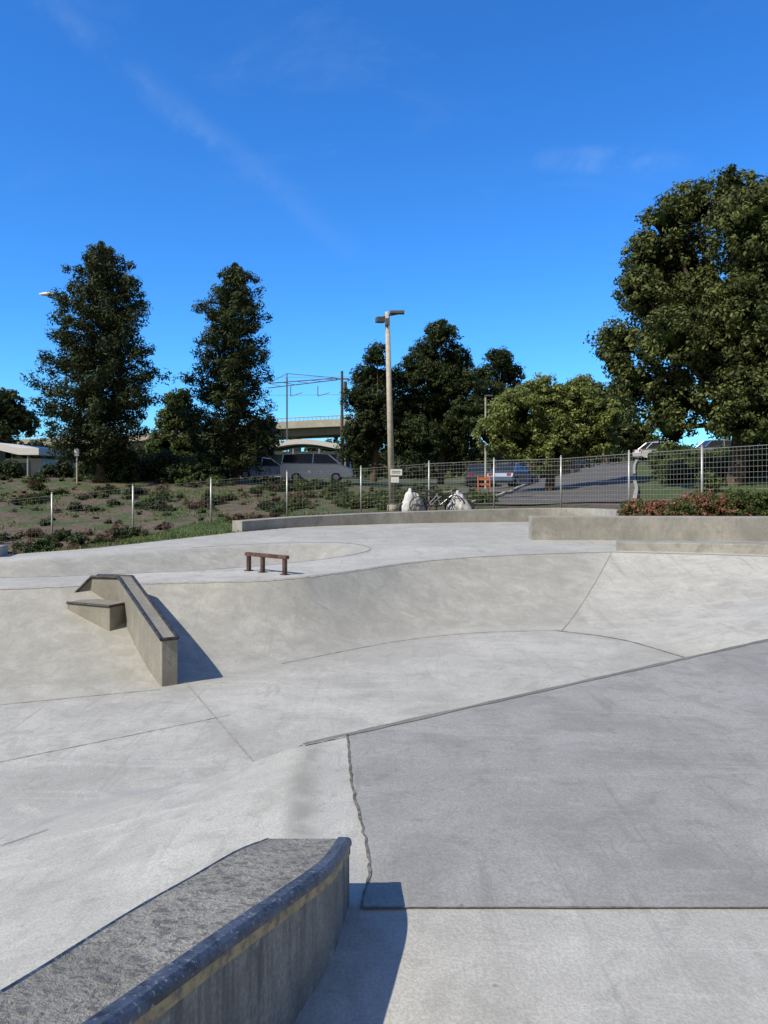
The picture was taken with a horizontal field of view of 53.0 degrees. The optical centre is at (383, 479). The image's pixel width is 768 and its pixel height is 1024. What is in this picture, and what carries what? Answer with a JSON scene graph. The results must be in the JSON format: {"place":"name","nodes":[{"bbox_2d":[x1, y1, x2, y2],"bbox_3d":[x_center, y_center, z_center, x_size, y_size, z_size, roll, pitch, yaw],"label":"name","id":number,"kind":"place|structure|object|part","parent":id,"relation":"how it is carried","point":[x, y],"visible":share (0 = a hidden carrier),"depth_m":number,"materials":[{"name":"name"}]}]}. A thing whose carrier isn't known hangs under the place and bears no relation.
{"place":"outdoors","nodes":[
{"label":"outdoors","id":0,"kind":"place"},
{"bbox_2d":[0,486,378,553],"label":"grass","id":1,"kind":"structure","parent":0,"point":[162,533],"depth_m":29.16,"materials":[{"name":"green plant"}]},
{"bbox_2d":[275,451,350,467],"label":"walls","id":2,"kind":"structure","parent":0,"point":[298,452],"depth_m":74.00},
{"bbox_2d":[274,439,345,450],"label":"roof","id":3,"kind":"structure","parent":2,"relation":"on","point":[295,444],"depth_m":72.40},
{"bbox_2d":[271,454,349,466],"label":"windows and door","id":4,"kind":"structure","parent":2,"relation":"attached to","point":[277,458],"depth_m":73.96,"materials":[{"name":"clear glass"}]},
{"bbox_2d":[0,462,767,1023],"bbox_3d":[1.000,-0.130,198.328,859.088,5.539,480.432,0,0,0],"label":"skatepark ground","id":5,"kind":"structure","parent":0,"point":[114,828],"depth_m":7.44,"materials":[{"name":"grey concrete"}]},
{"bbox_2d":[0,545,7,556],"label":"concrete ledge","id":6,"kind":"object","parent":5,"relation":"on","point":[3,550],"visible":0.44,"depth_m":13.74,"materials":[{"name":"grey concrete"}]},
{"bbox_2d":[0,387,41,458],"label":"broadleaf tree","id":7,"kind":"object","parent":5,"relation":"on","point":[15,417],"visible":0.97,"depth_m":54.52,"materials":[{"name":"green plant"}]},
{"bbox_2d":[6,459,75,474],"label":"walls","id":8,"kind":"structure","parent":5,"relation":"on","point":[36,465],"depth_m":52.00,"materials":[{"name":"grey"}]},
{"bbox_2d":[0,451,26,473],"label":"windows and door","id":9,"kind":"structure","parent":8,"relation":"attached to","point":[2,455],"depth_m":51.96,"materials":[{"name":"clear glass"}]},
{"bbox_2d":[27,455,29,475],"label":"mullions and posts","id":10,"kind":"object","parent":8,"relation":"attached to","point":[28,467],"visible":0.48,"depth_m":50.56,"materials":[{"name":"white metal"}]},
{"bbox_2d":[0,443,65,457],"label":"roof","id":11,"kind":"structure","parent":8,"relation":"on","point":[12,449],"depth_m":50.40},
{"bbox_2d":[39,292,81,462],"bbox_3d":[-21.191,-6.125,50.500,2.818,12.396,0.400,0,0,0],"label":"street lamp","id":12,"kind":"object","parent":5,"relation":"on","point":[44,294],"visible":0.23,"depth_m":50.41,"materials":[{"name":"metal"}]},
{"bbox_2d":[0,523,147,554],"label":"groundcover shrubs","id":13,"kind":"object","parent":5,"relation":"on","point":[75,545],"visible":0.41,"depth_m":27.34,"materials":[{"name":"green plant"}]},
{"bbox_2d":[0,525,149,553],"bbox_3d":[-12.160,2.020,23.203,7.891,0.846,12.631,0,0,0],"label":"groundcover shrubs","id":14,"kind":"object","parent":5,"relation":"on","point":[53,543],"visible":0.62,"depth_m":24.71,"materials":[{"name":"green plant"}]},
{"bbox_2d":[74,448,78,483],"bbox_3d":[-17.144,-0.733,42.990,0.260,2.100,0.120,0,0,0],"label":"traffic sign","id":15,"kind":"object","parent":5,"relation":"on","point":[76,452],"visible":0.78,"depth_m":42.95,"materials":[{"name":"metal"}]},
{"bbox_2d":[19,240,177,481],"bbox_3d":[-16.379,-6.876,44.993,8.505,14.386,7.376,0,0,0],"label":"pine tree","id":16,"kind":"object","parent":5,"relation":"on","point":[95,365],"visible":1,"depth_m":43.96,"materials":[{"name":"green plant"}]},
{"bbox_2d":[66,574,179,686],"bbox_3d":[-3.002,1.768,9.069,2.576,1.157,0.709,0,0,42],"label":"kinked skate ledge","id":17,"kind":"object","parent":5,"relation":"on","point":[130,603],"visible":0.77,"depth_m":9.00,"materials":[{"name":"concrete"}]},
{"bbox_2d":[142,387,201,457],"bbox_3d":[-16.859,-3.811,61.921,4.961,7.270,4.063,0,0,0],"label":"broadleaf tree","id":18,"kind":"object","parent":5,"relation":"on","point":[173,442],"visible":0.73,"depth_m":61.23,"materials":[{"name":"green plant"}]},
{"bbox_2d":[0,837,351,1023],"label":"concrete ledge","id":19,"kind":"object","parent":5,"relation":"on","point":[249,934],"visible":0.98,"depth_m":2.07,"materials":[{"name":"grey concrete"}]},
{"bbox_2d":[17,415,354,450],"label":"overpass","id":20,"kind":"object","parent":5,"relation":"on","point":[316,428],"visible":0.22,"depth_m":107.06,"materials":[{"name":"concrete"}]},
{"bbox_2d":[1,473,372,511],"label":"hillside shrubs","id":21,"kind":"object","parent":5,"relation":"on","point":[155,506],"visible":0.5,"depth_m":39.04,"materials":[{"name":"green plant"}]},
{"bbox_2d":[0,479,373,530],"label":"hillside shrubs","id":22,"kind":"object","parent":5,"relation":"on","point":[236,516],"visible":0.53,"depth_m":36.68,"materials":[{"name":"green plant"}]},
{"bbox_2d":[0,474,387,525],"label":"hillside shrubs","id":23,"kind":"object","parent":5,"relation":"on","point":[277,508],"visible":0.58,"depth_m":39.19,"materials":[{"name":"green plant"}]},
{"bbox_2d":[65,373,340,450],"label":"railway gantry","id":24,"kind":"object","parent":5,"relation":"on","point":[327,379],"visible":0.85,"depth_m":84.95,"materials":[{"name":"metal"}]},
{"bbox_2d":[0,448,437,492],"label":"hillside shrubs","id":25,"kind":"object","parent":5,"relation":"on","point":[168,466],"visible":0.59,"depth_m":46.26,"materials":[{"name":"green plant"}]},
{"bbox_2d":[173,262,285,483],"bbox_3d":[-9.433,-6.602,47.754,6.562,14.065,6.408,0,0,36],"label":"pine tree","id":26,"kind":"object","parent":5,"relation":"on","point":[227,370],"visible":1,"depth_m":47.16,"materials":[{"name":"green plant"}]},
{"bbox_2d":[240,417,278,477],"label":"broadleaf tree","id":27,"kind":"object","parent":5,"relation":"on","point":[271,451],"visible":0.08,"depth_m":57.88,"materials":[{"name":"green plant"}]},
{"bbox_2d":[239,457,280,478],"bbox_3d":[-8.224,-0.816,53.498,4.342,1.499,1.800,0,0,-6],"label":"parked car","id":28,"kind":"object","parent":5,"relation":"on","point":[275,468],"visible":0.22,"depth_m":52.71,"materials":[{"name":"paint"}]},
{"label":"windows","id":29,"kind":"part","parent":28,"relation":"part of","materials":[{"name":"black glass"}]},
{"bbox_2d":[244,552,289,574],"bbox_3d":[-1.710,1.224,11.200,0.876,0.298,0.100,0,0,39],"label":"grind rail","id":30,"kind":"object","parent":5,"relation":"on","point":[263,556],"visible":0.91,"depth_m":11.22,"materials":[{"name":"metal"}]},
{"bbox_2d":[280,453,352,481],"bbox_3d":[-4.602,-0.854,53.000,4.895,1.979,1.800,0,0,0],"label":"parked van","id":31,"kind":"object","parent":5,"relation":"on","point":[299,464],"visible":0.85,"depth_m":52.18,"materials":[{"name":"paint"}]},
{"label":"windows","id":32,"kind":"part","parent":31,"relation":"part of","materials":[{"name":"black glass"}]},
{"bbox_2d":[335,371,348,478],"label":"utility pole","id":33,"kind":"object","parent":5,"relation":"on","point":[342,421],"visible":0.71,"depth_m":69.89,"materials":[{"name":"brown wood"}]},
{"bbox_2d":[333,341,412,481],"bbox_3d":[-0.802,-5.002,58.186,6.193,10.790,4.555,0,0,0],"label":"pine tree","id":34,"kind":"object","parent":5,"relation":"on","point":[364,436],"visible":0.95,"depth_m":57.38,"materials":[{"name":"green plant"}]},
{"bbox_2d":[0,542,756,844],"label":"concrete joints","id":35,"kind":"object","parent":5,"relation":"on","point":[233,738],"visible":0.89,"depth_m":10.32,"materials":[{"name":"grey concrete"}]},
{"bbox_2d":[1,445,767,543],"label":"wire fence","id":36,"kind":"object","parent":5,"relation":"on","point":[429,481],"visible":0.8,"depth_m":28.68,"materials":[{"name":"metal"}]},
{"bbox_2d":[11,437,761,478],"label":"distant trees","id":37,"kind":"object","parent":5,"relation":"on","point":[415,471],"visible":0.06,"depth_m":97.90,"materials":[{"name":"green plant"}]},
{"bbox_2d":[375,310,403,510],"bbox_3d":[0.246,-2.860,32.989,1.248,8.740,0.502,0,0,0],"label":"park light pole","id":38,"kind":"object","parent":5,"relation":"on","point":[390,439],"visible":0.94,"depth_m":32.89,"materials":[{"name":"metal"}]},
{"bbox_2d":[399,488,427,511],"bbox_3d":[1.149,0.835,30.401,1.200,1.057,0.678,0,0,-20],"label":"covered motorcycle","id":39,"kind":"object","parent":5,"relation":"on","point":[408,497],"visible":0.76,"depth_m":30.17,"materials":[{"name":"white fabric"}]},
{"bbox_2d":[331,486,498,509],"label":"roadside shrubs","id":40,"kind":"object","parent":5,"relation":"on","point":[347,502],"visible":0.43,"depth_m":34.28,"materials":[{"name":"green plant"}]},
{"bbox_2d":[232,508,619,531],"bbox_3d":[1.390,1.370,23.106,11.563,0.960,3.349,0,0,-9],"label":"concrete ledge","id":41,"kind":"object","parent":5,"relation":"on","point":[477,515],"visible":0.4,"depth_m":23.85,"materials":[{"name":"grey concrete"}]},
{"bbox_2d":[409,487,452,510],"bbox_3d":[1.859,0.829,30.141,1.758,1.035,0.560,0,7,-9],"label":"bicycle","id":42,"kind":"object","parent":5,"relation":"on","point":[441,496],"visible":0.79,"depth_m":30.12,"materials":[{"name":"metal"}]},
{"bbox_2d":[391,318,492,483],"bbox_3d":[4.307,-5.988,59.870,8.905,13.022,7.979,0,0,0],"label":"pine tree","id":43,"kind":"object","parent":5,"relation":"on","point":[444,419],"visible":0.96,"depth_m":58.92,"materials":[{"name":"green plant"}]},
{"bbox_2d":[422,487,463,509],"bbox_3d":[2.294,0.792,30.391,1.758,1.035,0.560,0,7,6],"label":"bicycle","id":44,"kind":"object","parent":5,"relation":"on","point":[447,499],"visible":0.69,"depth_m":30.36,"materials":[{"name":"metal"}]},
{"bbox_2d":[444,490,474,509],"bbox_3d":[2.999,0.851,30.594,1.200,0.908,0.761,0,0,11],"label":"covered motorcycle","id":45,"kind":"object","parent":5,"relation":"on","point":[465,505],"visible":0.82,"depth_m":30.39,"materials":[{"name":"white fabric"}]},
{"bbox_2d":[484,395,492,487],"bbox_3d":[6.798,-2.361,50.000,0.554,6.318,0.220,0,0,0],"label":"street lamp","id":46,"kind":"object","parent":5,"relation":"on","point":[485,396],"visible":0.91,"depth_m":49.94,"materials":[{"name":"metal"}]},
{"bbox_2d":[469,345,526,463],"bbox_3d":[9.305,-5.444,64.247,5.996,11.247,4.824,0,0,-38],"label":"pine tree","id":47,"kind":"object","parent":5,"relation":"on","point":[501,362],"visible":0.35,"depth_m":63.39,"materials":[{"name":"green plant"}]},
{"bbox_2d":[303,639,767,908],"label":"concrete deck","id":48,"kind":"structure","parent":5,"relation":"on","point":[644,787],"depth_m":4.02,"materials":[{"name":"grey concrete"}]},
{"bbox_2d":[471,372,629,490],"bbox_3d":[8.939,-2.569,41.990,8.382,6.894,4.796,0,0,0],"label":"broadleaf tree","id":49,"kind":"object","parent":5,"relation":"on","point":[582,416],"visible":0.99,"depth_m":41.35,"materials":[{"name":"green plant"}]},
{"bbox_2d":[575,375,658,463],"bbox_3d":[19.720,-5.025,65.740,8.152,7.842,5.469,0,0,0],"label":"broadleaf tree","id":50,"kind":"object","parent":5,"relation":"on","point":[633,434],"visible":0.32,"depth_m":64.77,"materials":[{"name":"green plant"}]},
{"bbox_2d":[529,516,767,541],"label":"concrete ledge","id":51,"kind":"object","parent":5,"relation":"on","point":[716,528],"visible":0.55,"depth_m":17.16,"materials":[{"name":"grey concrete"}]},
{"bbox_2d":[583,163,767,484],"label":"broadleaf tree","id":52,"kind":"object","parent":5,"relation":"on","point":[710,331],"visible":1,"depth_m":33.96,"materials":[{"name":"green plant"}]},
{"bbox_2d":[618,488,753,515],"bbox_3d":[8.005,0.857,20.251,3.527,1.268,1.861,0,0,15],"label":"flowering shrub","id":53,"kind":"object","parent":5,"relation":"on","point":[652,511],"visible":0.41,"depth_m":20.19,"materials":[{"name":"red plant"}]},
{"bbox_2d":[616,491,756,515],"bbox_3d":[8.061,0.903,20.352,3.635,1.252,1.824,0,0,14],"label":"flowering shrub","id":54,"kind":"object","parent":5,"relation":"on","point":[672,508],"visible":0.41,"depth_m":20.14,"materials":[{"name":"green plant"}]},
{"bbox_2d":[616,540,767,554],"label":"concrete ledge","id":55,"kind":"object","parent":5,"relation":"on","point":[702,546],"visible":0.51,"depth_m":14.41,"materials":[{"name":"grey concrete"}]},
{"bbox_2d":[645,444,767,493],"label":"hillside shrubs","id":56,"kind":"object","parent":5,"relation":"on","point":[678,471],"visible":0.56,"depth_m":39.47,"materials":[{"name":"green plant"}]},
{"bbox_2d":[713,488,767,515],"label":"hedge","id":57,"kind":"object","parent":5,"relation":"on","point":[760,499],"visible":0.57,"depth_m":19.92,"materials":[{"name":"green plant"}]},
{"bbox_2d":[0,0,767,450],"label":"sky","id":58,"kind":"structure","parent":0,"point":[486,168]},
{"bbox_2d":[399,459,645,504],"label":"driveway","id":59,"kind":"structure","parent":0,"point":[521,493],"depth_m":42.14,"materials":[{"name":"grey asphalt"}]},
{"bbox_2d":[464,464,490,485],"bbox_3d":[6.598,-0.338,53.976,1.800,1.499,4.342,0,0,4],"label":"parked car","id":60,"kind":"object","parent":59,"relation":"on","point":[473,472],"visible":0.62,"depth_m":52.39,"materials":[{"name":"paint"}]},
{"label":"windows","id":61,"kind":"part","parent":60,"relation":"part of","materials":[{"name":"grey glass"}]},
{"bbox_2d":[477,476,490,491],"bbox_3d":[5.700,0.229,44.000,0.710,0.913,0.548,0,0,0],"label":"orange barrier","id":62,"kind":"object","parent":59,"relation":"on","point":[485,484],"visible":0.84,"depth_m":43.98,"materials":[{"name":"plastic"}]},
{"bbox_2d":[487,463,537,486],"bbox_3d":[8.387,-0.340,49.980,1.800,1.499,4.342,0,0,33],"label":"parked car","id":63,"kind":"object","parent":59,"relation":"on","point":[512,475],"visible":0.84,"depth_m":48.65,"materials":[{"name":"paint"}]},
{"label":"windows","id":64,"kind":"part","parent":63,"relation":"part of","materials":[{"name":"blue glass"}]},
{"bbox_2d":[526,460,579,475],"bbox_3d":[12.279,-1.066,56.988,4.342,1.499,1.800,0,0,-29],"label":"parked car","id":65,"kind":"object","parent":59,"relation":"on","point":[575,468],"visible":0.22,"depth_m":56.81,"materials":[{"name":"paint"}]},
{"bbox_2d":[569,452,587,467],"bbox_3d":[14.985,-1.572,62.981,1.800,1.499,4.342,0,0,38],"label":"parked car","id":66,"kind":"object","parent":59,"relation":"on","point":[583,462],"visible":0.18,"depth_m":63.21,"materials":[{"name":"paint"}]},
{"bbox_2d":[633,441,666,460],"bbox_3d":[21.976,-2.270,60.499,4.342,1.499,1.800,0,0,-3],"label":"parked car","id":67,"kind":"object","parent":59,"relation":"on","point":[641,451],"visible":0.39,"depth_m":59.76,"materials":[{"name":"paint"}]},
{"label":"windows","id":68,"kind":"part","parent":67,"relation":"part of","materials":[{"name":"black glass"}]},
{"bbox_2d":[695,439,730,450],"bbox_3d":[26.476,-2.410,60.299,4.342,1.499,1.800,0,0,-3],"label":"parked car","id":69,"kind":"object","parent":59,"relation":"on","point":[710,443],"visible":0.14,"depth_m":59.55,"materials":[{"name":"paint"}]},
{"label":"windows","id":70,"kind":"part","parent":69,"relation":"part of","materials":[{"name":"black glass"}]}
]}

